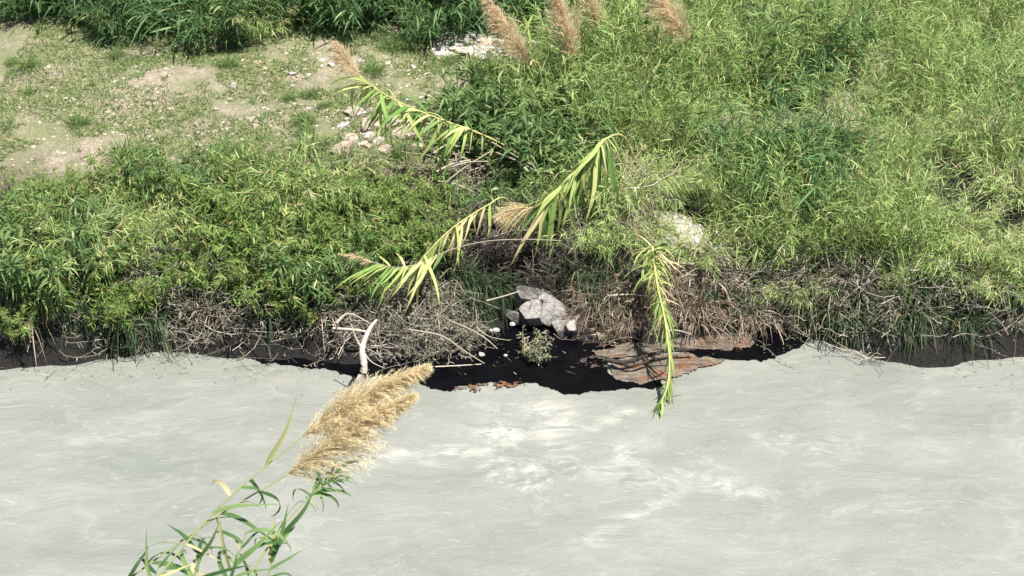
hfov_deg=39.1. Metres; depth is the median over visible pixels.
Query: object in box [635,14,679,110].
young cane
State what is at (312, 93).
grass tuft
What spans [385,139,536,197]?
cane litter
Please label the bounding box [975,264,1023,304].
reed clump
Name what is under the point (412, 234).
shrub
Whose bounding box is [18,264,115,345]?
grass tuft
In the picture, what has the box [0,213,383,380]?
dry brush
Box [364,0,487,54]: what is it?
reed clump
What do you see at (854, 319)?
grass tuft
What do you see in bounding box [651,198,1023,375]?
dry brush
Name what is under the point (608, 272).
grass tuft
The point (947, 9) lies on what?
reed clump
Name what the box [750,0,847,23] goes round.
reed clump
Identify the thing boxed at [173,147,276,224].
shrub
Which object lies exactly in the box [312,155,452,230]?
shrub
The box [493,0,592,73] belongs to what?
reed clump
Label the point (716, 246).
outcrop rock
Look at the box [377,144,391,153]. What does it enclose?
stone
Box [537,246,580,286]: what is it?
grass tuft
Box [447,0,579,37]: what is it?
reed clump
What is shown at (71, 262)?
reed clump
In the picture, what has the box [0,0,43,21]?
reed clump
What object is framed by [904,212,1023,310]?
reed clump
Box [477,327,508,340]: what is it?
fallen stick
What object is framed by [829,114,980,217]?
reed clump
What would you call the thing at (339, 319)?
dead cane
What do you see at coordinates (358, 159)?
grass tuft
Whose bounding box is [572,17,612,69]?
young cane
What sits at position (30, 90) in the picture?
grass tuft
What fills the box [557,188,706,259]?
reed clump
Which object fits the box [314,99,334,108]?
grass tuft
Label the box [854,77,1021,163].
reed clump
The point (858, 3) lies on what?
reed clump
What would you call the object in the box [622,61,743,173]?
reed clump
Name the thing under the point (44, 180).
grass tuft
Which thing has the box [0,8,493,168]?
pebbles
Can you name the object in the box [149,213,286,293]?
shrub
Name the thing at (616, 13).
reed clump
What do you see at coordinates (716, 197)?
reed clump
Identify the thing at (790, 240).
reed clump
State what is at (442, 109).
bush
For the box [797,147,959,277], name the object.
reed clump
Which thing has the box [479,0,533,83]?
plume cane
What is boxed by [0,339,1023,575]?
river
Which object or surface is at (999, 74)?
reed clump
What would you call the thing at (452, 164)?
dead cane
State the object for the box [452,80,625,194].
bush
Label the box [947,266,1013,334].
grass tuft
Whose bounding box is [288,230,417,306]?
shrub
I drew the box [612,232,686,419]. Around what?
hanging cane
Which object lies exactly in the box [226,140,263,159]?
grass tuft
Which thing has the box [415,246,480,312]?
grass tuft
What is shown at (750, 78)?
reed clump
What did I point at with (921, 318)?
grass tuft
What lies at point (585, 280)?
grass tuft
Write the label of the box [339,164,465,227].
shrub
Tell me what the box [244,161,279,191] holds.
grass tuft
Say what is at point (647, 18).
young cane
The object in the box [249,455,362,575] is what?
green shoot
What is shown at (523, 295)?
boulder
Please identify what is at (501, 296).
fallen stick
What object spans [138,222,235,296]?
shrub
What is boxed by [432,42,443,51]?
stone
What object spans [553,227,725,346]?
twig tangle
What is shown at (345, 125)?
stone
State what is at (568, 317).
straw tuft
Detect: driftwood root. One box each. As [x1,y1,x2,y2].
[604,348,694,364]
[607,355,678,367]
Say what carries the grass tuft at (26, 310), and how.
on the ground at (182, 78)
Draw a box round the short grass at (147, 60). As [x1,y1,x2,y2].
[0,0,730,178]
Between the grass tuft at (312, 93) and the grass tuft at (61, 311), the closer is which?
the grass tuft at (61, 311)
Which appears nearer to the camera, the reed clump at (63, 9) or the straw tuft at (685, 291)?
the straw tuft at (685, 291)
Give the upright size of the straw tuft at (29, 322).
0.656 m
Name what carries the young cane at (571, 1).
on the ground at (182, 78)
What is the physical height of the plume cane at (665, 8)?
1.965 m
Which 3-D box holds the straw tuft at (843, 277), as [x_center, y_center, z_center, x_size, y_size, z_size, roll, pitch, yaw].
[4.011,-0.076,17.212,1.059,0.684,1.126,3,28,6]
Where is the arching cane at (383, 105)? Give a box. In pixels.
[321,41,555,180]
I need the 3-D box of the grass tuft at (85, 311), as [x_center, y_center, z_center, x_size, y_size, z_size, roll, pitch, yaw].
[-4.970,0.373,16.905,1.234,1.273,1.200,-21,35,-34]
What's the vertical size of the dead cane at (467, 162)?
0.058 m
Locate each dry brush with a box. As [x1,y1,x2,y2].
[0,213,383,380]
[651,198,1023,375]
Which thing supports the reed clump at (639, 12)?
on the ground at (182, 78)
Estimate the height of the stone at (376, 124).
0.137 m
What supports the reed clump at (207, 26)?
on the ground at (182, 78)
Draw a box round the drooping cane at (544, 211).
[492,133,657,263]
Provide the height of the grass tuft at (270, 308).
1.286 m
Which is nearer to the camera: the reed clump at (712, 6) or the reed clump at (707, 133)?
the reed clump at (707, 133)
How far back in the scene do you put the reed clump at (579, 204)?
17.72 m
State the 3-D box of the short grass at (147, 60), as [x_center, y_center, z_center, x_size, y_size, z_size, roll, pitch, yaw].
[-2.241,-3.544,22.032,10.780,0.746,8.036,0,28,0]
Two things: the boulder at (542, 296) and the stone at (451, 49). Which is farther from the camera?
the stone at (451, 49)
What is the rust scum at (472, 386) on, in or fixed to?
on the river
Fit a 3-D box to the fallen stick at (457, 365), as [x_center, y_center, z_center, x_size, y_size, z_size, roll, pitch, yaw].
[-0.599,0.866,16.087,0.521,0.039,0.017,-5,28,-10]
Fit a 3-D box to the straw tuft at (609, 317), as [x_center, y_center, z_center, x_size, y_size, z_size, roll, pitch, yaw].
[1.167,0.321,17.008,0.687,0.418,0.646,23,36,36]
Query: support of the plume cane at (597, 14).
on the ground at (182, 78)
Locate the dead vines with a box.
[401,198,599,289]
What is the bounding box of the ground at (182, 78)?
[0,0,1023,369]
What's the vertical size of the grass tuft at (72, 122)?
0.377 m
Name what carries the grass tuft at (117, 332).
on the ground at (182, 78)
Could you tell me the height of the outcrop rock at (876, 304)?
0.305 m
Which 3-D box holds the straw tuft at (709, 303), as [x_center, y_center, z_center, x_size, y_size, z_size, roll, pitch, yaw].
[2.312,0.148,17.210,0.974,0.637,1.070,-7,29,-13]
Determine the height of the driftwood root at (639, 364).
0.125 m
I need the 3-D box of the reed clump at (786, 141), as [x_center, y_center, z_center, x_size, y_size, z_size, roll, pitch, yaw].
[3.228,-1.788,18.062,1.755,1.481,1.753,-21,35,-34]
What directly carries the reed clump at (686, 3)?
on the ground at (182, 78)
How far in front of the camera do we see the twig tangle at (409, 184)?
18.32 m
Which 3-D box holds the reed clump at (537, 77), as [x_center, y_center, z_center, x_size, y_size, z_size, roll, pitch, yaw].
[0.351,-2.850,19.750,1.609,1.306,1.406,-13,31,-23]
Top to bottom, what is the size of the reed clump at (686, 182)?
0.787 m
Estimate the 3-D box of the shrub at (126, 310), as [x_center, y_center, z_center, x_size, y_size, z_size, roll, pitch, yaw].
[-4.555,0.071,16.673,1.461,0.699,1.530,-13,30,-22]
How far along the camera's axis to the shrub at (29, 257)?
16.39 m
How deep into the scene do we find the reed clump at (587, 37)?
19.58 m
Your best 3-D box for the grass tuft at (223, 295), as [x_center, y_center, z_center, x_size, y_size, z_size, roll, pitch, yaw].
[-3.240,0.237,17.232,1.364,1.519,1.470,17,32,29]
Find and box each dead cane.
[331,292,364,326]
[333,327,365,331]
[335,313,369,323]
[436,160,470,171]
[445,150,492,182]
[449,161,489,167]
[455,154,457,192]
[491,142,552,176]
[496,152,550,180]
[663,262,694,264]
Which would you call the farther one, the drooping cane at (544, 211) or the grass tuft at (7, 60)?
the grass tuft at (7, 60)
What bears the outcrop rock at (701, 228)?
on the ground at (182, 78)
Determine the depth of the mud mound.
16.52 m
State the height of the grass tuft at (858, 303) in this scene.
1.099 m
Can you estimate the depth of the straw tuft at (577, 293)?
17.03 m
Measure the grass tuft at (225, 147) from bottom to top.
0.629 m
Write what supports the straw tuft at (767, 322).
on the ground at (182, 78)
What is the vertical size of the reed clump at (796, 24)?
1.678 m
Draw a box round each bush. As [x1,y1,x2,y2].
[0,183,147,313]
[106,130,223,210]
[251,193,403,307]
[409,64,590,184]
[428,50,561,142]
[437,165,535,228]
[442,38,628,144]
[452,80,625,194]
[478,148,567,219]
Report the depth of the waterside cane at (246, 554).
10.27 m
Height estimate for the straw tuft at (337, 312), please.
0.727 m
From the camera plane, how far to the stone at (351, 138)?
19.23 m
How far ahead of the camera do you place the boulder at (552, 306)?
17.02 m
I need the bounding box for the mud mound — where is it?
[580,355,608,367]
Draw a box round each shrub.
[0,160,102,210]
[0,166,85,252]
[0,171,70,223]
[0,224,69,295]
[0,276,62,343]
[10,265,108,322]
[19,204,159,296]
[40,160,114,207]
[57,259,182,334]
[71,186,151,238]
[79,138,211,211]
[87,252,162,317]
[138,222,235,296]
[149,141,329,266]
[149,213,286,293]
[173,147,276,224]
[186,136,315,221]
[218,229,331,318]
[251,167,399,275]
[257,277,341,325]
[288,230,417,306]
[290,194,434,264]
[296,153,407,219]
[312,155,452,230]
[337,206,446,266]
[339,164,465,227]
[371,191,474,260]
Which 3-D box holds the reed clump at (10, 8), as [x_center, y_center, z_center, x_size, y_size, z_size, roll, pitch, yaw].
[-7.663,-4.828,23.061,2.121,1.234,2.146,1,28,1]
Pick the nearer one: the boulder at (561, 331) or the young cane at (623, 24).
the boulder at (561, 331)
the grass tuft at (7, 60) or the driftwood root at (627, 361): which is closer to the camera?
the driftwood root at (627, 361)
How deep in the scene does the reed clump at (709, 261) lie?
17.28 m
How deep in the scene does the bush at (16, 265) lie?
16.50 m
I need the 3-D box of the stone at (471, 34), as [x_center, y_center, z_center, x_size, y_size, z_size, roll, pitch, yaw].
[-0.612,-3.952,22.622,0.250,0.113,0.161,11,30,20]
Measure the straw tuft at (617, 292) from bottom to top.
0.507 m
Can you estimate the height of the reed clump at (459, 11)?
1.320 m
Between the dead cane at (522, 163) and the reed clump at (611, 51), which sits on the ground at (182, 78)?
the reed clump at (611, 51)
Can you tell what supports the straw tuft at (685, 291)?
on the ground at (182, 78)
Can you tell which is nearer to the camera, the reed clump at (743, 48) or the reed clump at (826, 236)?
the reed clump at (826, 236)
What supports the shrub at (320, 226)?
on the ground at (182, 78)
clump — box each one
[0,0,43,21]
[0,0,69,21]
[0,175,210,294]
[15,0,121,26]
[40,0,205,33]
[56,0,164,49]
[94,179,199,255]
[120,0,311,52]
[122,0,213,32]
[147,0,267,38]
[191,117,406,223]
[201,0,313,47]
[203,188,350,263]
[221,0,336,35]
[259,0,395,35]
[281,0,420,42]
[331,0,422,24]
[362,0,448,21]
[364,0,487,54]
[415,0,519,31]
[418,0,574,47]
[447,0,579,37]
[447,30,557,100]
[471,31,598,98]
[486,0,657,104]
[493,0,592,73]
[498,38,635,153]
[512,0,610,34]
[514,125,708,228]
[514,148,655,217]
[522,0,635,72]
[526,41,665,163]
[526,179,685,267]
[527,0,710,121]
[542,0,628,41]
[544,0,686,79]
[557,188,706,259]
[562,130,734,219]
[564,42,722,166]
[591,113,691,282]
[597,0,749,119]
[598,0,746,99]
[601,0,678,44]
[608,129,725,206]
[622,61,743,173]
[622,205,784,282]
[640,0,721,45]
[648,4,772,110]
[665,124,791,227]
[669,0,753,75]
[670,76,781,167]
[679,0,755,20]
[682,91,907,238]
[684,176,829,268]
[686,0,835,115]
[686,74,858,200]
[688,0,778,42]
[689,11,810,89]
[689,136,870,281]
[703,86,838,201]
[709,0,892,87]
[716,0,836,48]
[723,0,849,88]
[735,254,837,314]
[737,42,855,118]
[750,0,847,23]
[758,102,882,189]
[770,0,881,68]
[770,197,876,251]
[776,41,906,165]
[783,0,939,88]
[787,146,913,222]
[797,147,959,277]
[821,0,892,36]
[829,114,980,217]
[832,123,979,279]
[841,77,978,183]
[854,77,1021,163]
[856,47,941,116]
[858,5,993,129]
[859,0,941,40]
[862,236,943,304]
[868,0,956,89]
[869,165,1022,263]
[878,0,987,60]
[880,0,986,85]
[885,1,1023,70]
[898,185,1023,282]
[899,0,1008,29]
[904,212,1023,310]
[913,0,1023,111]
[914,104,1023,215]
[918,28,1023,171]
[941,0,1023,50]
[945,25,1023,110]
[951,206,1023,273]
[957,29,1023,89]
[958,0,1023,43]
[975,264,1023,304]
[993,82,1023,155]
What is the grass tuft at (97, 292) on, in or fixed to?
on the ground at (182, 78)
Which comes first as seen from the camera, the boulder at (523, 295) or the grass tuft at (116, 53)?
the boulder at (523, 295)
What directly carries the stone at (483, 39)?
on the ground at (182, 78)
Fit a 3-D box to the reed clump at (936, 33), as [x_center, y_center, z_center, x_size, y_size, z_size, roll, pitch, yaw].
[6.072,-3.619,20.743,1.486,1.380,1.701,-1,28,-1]
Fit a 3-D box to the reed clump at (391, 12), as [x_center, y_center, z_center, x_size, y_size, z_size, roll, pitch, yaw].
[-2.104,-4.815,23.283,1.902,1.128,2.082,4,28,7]
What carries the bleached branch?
in the river
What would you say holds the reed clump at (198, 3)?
on the ground at (182, 78)
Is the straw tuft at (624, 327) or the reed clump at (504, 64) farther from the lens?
the reed clump at (504, 64)
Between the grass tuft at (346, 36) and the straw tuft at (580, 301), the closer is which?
the straw tuft at (580, 301)
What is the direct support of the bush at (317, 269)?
on the ground at (182, 78)
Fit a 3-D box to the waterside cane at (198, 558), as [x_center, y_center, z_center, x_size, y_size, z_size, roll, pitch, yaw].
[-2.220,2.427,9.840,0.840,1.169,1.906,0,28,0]
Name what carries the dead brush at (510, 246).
on the ground at (182, 78)
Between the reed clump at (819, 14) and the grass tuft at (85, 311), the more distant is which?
the reed clump at (819, 14)
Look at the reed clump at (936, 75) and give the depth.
19.67 m
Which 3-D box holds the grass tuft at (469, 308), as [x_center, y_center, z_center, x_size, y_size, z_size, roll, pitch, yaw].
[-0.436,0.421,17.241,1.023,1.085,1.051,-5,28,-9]
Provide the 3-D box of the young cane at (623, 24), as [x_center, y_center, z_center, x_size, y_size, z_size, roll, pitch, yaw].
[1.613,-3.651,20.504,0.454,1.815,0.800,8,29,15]
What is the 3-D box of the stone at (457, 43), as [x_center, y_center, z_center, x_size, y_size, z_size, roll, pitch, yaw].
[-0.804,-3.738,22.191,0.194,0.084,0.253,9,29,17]
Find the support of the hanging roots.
hanging from the ground at (182, 78)
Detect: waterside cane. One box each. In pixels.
[142,530,195,575]
[167,521,247,575]
[188,507,292,575]
[240,488,313,575]
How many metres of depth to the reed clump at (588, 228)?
17.21 m
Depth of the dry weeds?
18.01 m
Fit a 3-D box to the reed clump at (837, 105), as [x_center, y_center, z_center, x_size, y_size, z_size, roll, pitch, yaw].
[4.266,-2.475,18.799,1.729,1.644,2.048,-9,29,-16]
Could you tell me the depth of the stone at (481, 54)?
21.70 m
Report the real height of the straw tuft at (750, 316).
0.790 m
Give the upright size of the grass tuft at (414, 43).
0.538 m
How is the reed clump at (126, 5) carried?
on the ground at (182, 78)
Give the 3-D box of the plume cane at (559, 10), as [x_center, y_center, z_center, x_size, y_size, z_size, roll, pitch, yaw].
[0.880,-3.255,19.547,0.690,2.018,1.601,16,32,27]
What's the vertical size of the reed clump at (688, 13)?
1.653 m
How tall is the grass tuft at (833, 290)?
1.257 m
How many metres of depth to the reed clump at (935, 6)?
21.30 m
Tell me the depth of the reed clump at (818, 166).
17.67 m
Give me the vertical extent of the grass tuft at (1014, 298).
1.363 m
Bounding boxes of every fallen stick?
[409,329,484,363]
[435,364,480,366]
[447,320,497,348]
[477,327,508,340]
[486,291,519,300]
[608,294,649,296]
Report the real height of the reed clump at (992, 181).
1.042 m
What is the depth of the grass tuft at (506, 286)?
17.25 m
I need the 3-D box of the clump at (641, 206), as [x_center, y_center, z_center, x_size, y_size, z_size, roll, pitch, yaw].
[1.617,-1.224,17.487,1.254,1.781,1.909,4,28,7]
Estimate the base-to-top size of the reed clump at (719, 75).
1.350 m
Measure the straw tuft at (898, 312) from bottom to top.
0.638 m
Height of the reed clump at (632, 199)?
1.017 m
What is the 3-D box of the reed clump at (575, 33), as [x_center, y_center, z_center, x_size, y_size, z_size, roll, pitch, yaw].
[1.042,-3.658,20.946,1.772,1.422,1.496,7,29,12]
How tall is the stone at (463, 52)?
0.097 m
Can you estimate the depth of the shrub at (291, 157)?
17.80 m
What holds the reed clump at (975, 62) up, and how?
on the ground at (182, 78)
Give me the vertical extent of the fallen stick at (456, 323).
0.167 m
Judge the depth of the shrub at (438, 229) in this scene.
17.13 m
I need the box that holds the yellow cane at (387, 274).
[333,239,570,312]
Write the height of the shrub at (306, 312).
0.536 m
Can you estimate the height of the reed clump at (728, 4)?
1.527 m
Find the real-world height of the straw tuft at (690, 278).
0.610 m
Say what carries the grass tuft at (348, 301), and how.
on the ground at (182, 78)
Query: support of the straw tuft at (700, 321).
on the ground at (182, 78)
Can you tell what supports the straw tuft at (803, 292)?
on the ground at (182, 78)
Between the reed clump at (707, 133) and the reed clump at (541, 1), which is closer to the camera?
the reed clump at (707, 133)
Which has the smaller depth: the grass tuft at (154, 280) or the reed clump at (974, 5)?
the grass tuft at (154, 280)
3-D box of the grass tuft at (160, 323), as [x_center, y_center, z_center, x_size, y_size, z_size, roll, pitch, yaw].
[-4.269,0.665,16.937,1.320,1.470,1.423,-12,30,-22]
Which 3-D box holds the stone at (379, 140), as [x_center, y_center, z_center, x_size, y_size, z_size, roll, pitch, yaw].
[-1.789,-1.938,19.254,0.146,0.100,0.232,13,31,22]
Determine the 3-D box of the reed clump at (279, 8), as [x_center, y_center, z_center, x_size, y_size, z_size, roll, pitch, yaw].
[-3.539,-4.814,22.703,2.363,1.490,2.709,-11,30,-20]
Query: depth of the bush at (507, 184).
17.99 m
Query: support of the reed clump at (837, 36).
on the ground at (182, 78)
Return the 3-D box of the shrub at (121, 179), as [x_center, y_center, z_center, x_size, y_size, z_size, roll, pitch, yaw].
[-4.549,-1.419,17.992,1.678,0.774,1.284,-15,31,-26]
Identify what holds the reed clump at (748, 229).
on the ground at (182, 78)
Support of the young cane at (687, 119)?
on the ground at (182, 78)
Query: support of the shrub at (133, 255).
on the ground at (182, 78)
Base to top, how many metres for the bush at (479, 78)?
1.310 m
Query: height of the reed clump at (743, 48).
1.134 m
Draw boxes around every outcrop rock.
[651,212,692,233]
[657,233,678,249]
[679,224,708,250]
[704,242,727,263]
[873,288,905,314]
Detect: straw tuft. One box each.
[0,288,67,321]
[0,293,81,352]
[1,299,64,373]
[111,256,178,296]
[170,290,244,339]
[248,269,308,306]
[293,285,368,352]
[554,279,598,304]
[555,302,600,332]
[564,295,621,327]
[581,272,637,325]
[586,307,632,328]
[589,321,622,345]
[599,286,653,326]
[603,314,646,345]
[625,306,671,345]
[629,267,706,319]
[645,296,736,346]
[648,289,721,339]
[654,273,744,338]
[662,250,717,296]
[675,253,754,314]
[679,270,741,334]
[708,283,785,345]
[734,296,795,344]
[738,300,798,340]
[755,271,839,341]
[768,262,843,331]
[796,266,869,313]
[813,254,880,303]
[867,287,937,341]
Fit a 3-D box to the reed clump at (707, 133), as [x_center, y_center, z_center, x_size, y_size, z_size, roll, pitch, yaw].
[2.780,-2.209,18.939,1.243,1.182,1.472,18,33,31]
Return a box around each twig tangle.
[304,272,411,368]
[330,239,500,369]
[374,142,480,221]
[437,189,636,326]
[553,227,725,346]
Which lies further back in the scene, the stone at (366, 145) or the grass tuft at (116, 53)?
the grass tuft at (116, 53)
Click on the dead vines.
(525, 241)
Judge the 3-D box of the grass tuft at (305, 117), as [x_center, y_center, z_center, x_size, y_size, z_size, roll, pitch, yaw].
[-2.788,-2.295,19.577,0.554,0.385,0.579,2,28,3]
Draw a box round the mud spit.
[609,352,725,383]
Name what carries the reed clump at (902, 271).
on the ground at (182, 78)
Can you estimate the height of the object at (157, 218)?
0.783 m
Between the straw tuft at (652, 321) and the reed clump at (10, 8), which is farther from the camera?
the reed clump at (10, 8)
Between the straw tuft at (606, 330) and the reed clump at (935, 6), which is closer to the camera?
the straw tuft at (606, 330)
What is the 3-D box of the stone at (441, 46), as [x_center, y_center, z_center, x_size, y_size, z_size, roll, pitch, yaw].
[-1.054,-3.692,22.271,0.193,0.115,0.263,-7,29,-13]
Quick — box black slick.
[247,325,810,393]
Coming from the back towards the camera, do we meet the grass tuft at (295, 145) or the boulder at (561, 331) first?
the grass tuft at (295, 145)
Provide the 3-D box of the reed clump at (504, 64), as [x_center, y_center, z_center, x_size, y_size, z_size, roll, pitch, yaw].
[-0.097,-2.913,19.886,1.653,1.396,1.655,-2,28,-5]
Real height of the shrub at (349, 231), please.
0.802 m
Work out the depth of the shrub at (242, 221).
16.93 m
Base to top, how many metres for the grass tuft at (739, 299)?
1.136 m
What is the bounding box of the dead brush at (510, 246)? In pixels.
[403,169,617,298]
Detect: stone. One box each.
[329,141,354,153]
[337,121,349,128]
[343,105,362,117]
[344,133,356,142]
[356,108,366,117]
[361,117,370,129]
[361,143,372,147]
[362,131,375,138]
[364,122,381,131]
[372,137,384,144]
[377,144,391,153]
[384,25,397,31]
[391,126,408,138]
[406,142,422,151]
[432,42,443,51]
[436,50,453,56]
[437,43,449,50]
[448,46,456,52]
[454,40,463,45]
[458,50,466,55]
[464,32,478,36]
[468,44,479,50]
[474,52,486,58]
[477,36,492,43]
[596,332,605,339]
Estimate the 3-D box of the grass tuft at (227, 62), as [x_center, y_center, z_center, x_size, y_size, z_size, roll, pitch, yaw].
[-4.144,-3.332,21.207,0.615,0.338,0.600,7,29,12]
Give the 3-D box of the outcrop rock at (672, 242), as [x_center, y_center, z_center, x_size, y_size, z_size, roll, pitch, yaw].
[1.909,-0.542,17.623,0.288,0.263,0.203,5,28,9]
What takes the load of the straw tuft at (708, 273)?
on the ground at (182, 78)
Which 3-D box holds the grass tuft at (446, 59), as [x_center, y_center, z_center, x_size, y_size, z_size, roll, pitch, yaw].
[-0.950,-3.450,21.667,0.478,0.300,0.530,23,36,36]
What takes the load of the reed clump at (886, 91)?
on the ground at (182, 78)
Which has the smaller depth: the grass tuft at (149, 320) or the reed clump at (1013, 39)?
the grass tuft at (149, 320)
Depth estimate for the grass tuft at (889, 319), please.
16.55 m
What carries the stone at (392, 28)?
on the ground at (182, 78)
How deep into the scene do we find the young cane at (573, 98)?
18.67 m
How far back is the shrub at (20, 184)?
17.84 m
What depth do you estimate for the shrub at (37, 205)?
17.11 m
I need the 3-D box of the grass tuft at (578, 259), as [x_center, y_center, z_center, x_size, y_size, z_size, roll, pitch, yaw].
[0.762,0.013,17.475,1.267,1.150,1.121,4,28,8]
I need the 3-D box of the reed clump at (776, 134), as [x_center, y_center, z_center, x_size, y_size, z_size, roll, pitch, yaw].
[3.198,-1.926,18.541,2.354,1.295,2.054,-16,32,-27]
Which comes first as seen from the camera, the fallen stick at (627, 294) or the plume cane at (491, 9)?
the fallen stick at (627, 294)
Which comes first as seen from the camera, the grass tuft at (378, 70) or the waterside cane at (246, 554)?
the waterside cane at (246, 554)
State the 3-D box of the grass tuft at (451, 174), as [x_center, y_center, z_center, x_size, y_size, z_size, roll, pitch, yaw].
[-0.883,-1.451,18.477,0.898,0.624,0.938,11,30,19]
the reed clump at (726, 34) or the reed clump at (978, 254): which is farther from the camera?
the reed clump at (726, 34)
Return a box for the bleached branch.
[346,319,383,404]
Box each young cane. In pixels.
[508,15,543,79]
[553,56,588,122]
[562,0,587,65]
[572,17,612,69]
[614,0,631,75]
[620,0,655,68]
[629,47,671,139]
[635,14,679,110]
[661,88,706,167]
[698,0,732,85]
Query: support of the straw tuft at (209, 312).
on the ground at (182, 78)
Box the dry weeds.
[313,120,417,193]
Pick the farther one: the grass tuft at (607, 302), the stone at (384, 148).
the stone at (384, 148)
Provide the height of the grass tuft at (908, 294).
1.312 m
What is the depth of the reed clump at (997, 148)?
18.46 m
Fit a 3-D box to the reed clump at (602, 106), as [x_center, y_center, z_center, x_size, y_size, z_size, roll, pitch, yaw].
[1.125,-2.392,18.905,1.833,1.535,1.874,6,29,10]
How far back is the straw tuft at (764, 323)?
16.96 m
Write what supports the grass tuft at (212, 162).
on the ground at (182, 78)
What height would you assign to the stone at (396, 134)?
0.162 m
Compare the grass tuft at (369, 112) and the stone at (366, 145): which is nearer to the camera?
the stone at (366, 145)
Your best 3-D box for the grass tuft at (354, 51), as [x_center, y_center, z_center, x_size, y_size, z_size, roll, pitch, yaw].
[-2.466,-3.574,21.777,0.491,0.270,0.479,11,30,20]
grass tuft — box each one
[0,277,56,346]
[2,54,19,67]
[9,52,45,74]
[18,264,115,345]
[20,85,42,95]
[24,168,60,195]
[27,275,116,357]
[33,277,101,347]
[41,259,134,340]
[46,280,128,354]
[61,104,97,135]
[82,296,164,363]
[96,127,161,166]
[99,290,190,363]
[102,43,129,59]
[103,299,177,354]
[118,257,182,325]
[163,269,220,320]
[178,260,273,332]
[194,151,232,176]
[200,126,251,165]
[212,52,245,69]
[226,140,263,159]
[226,283,312,355]
[232,140,288,175]
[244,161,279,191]
[273,85,299,104]
[277,279,349,339]
[279,122,336,162]
[289,108,324,125]
[292,80,322,101]
[293,120,315,134]
[312,149,375,180]
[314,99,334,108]
[314,280,377,335]
[329,255,395,314]
[330,149,383,177]
[333,24,366,40]
[343,44,360,55]
[345,154,390,181]
[359,57,390,81]
[365,30,410,57]
[365,102,396,115]
[375,131,430,164]
[389,28,428,50]
[390,98,413,114]
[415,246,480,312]
[418,156,473,191]
[425,248,509,332]
[440,51,464,65]
[448,281,513,343]
[456,260,525,331]
[463,51,498,74]
[475,254,530,325]
[536,242,613,301]
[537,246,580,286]
[557,261,632,321]
[558,250,636,303]
[580,281,641,341]
[588,239,643,281]
[688,269,765,342]
[755,283,832,345]
[768,249,828,314]
[794,282,864,347]
[803,284,878,358]
[809,254,883,330]
[830,265,882,348]
[850,294,936,363]
[862,255,965,330]
[872,263,949,327]
[876,286,969,360]
[922,290,1010,366]
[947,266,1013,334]
[981,260,1023,336]
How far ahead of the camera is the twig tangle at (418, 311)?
16.65 m
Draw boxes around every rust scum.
[453,383,488,391]
[494,380,530,387]
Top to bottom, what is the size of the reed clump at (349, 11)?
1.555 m
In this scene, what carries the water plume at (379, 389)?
attached to the waterside cane at (198, 558)
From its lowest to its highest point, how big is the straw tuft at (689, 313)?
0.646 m
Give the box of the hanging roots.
[461,243,598,291]
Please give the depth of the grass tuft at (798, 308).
16.93 m
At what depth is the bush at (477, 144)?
18.65 m
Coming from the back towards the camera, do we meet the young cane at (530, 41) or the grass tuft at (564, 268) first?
the young cane at (530, 41)
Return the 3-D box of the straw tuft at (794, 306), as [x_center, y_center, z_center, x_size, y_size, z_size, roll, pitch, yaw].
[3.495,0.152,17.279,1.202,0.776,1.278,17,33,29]
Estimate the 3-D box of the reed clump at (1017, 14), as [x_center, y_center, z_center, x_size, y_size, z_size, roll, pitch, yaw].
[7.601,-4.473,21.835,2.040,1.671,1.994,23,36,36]
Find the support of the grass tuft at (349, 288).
on the ground at (182, 78)
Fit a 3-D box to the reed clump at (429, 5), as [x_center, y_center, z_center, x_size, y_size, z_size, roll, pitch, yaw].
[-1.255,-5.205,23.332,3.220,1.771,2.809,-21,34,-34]
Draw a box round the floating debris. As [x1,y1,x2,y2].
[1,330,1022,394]
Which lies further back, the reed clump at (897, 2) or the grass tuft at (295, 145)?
the reed clump at (897, 2)
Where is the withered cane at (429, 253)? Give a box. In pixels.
[388,197,517,312]
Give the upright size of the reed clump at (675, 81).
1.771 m
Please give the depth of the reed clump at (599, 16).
22.00 m
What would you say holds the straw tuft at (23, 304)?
on the ground at (182, 78)
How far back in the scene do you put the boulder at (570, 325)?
16.86 m
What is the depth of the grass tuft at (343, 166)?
18.36 m
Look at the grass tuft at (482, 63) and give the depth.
21.39 m
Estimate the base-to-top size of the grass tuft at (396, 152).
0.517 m
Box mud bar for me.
[592,332,753,357]
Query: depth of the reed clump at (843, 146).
18.25 m
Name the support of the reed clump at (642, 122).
on the ground at (182, 78)
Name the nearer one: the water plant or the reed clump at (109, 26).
the water plant
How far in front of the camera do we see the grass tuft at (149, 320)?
16.65 m
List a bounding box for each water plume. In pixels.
[128,391,420,575]
[143,361,433,575]
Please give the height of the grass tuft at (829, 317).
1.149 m
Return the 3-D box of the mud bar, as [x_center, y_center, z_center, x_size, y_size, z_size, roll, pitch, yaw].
[1.884,0.640,16.850,1.954,0.034,0.534,-4,28,-8]
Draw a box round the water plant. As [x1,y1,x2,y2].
[516,325,555,365]
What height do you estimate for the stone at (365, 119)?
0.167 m
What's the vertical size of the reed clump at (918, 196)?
1.546 m
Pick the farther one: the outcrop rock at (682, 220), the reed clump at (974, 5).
the reed clump at (974, 5)
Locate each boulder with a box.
[506,309,529,326]
[513,286,543,311]
[519,299,542,326]
[538,289,552,303]
[542,294,565,327]
[551,317,576,337]
[565,319,575,330]
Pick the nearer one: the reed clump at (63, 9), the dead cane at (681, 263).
the dead cane at (681, 263)
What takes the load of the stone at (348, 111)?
on the ground at (182, 78)
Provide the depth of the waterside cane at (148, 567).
10.08 m
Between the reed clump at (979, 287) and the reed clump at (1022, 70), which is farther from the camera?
the reed clump at (1022, 70)
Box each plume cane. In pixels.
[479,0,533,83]
[535,0,588,74]
[568,0,608,63]
[638,0,704,89]
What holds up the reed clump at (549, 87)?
on the ground at (182, 78)

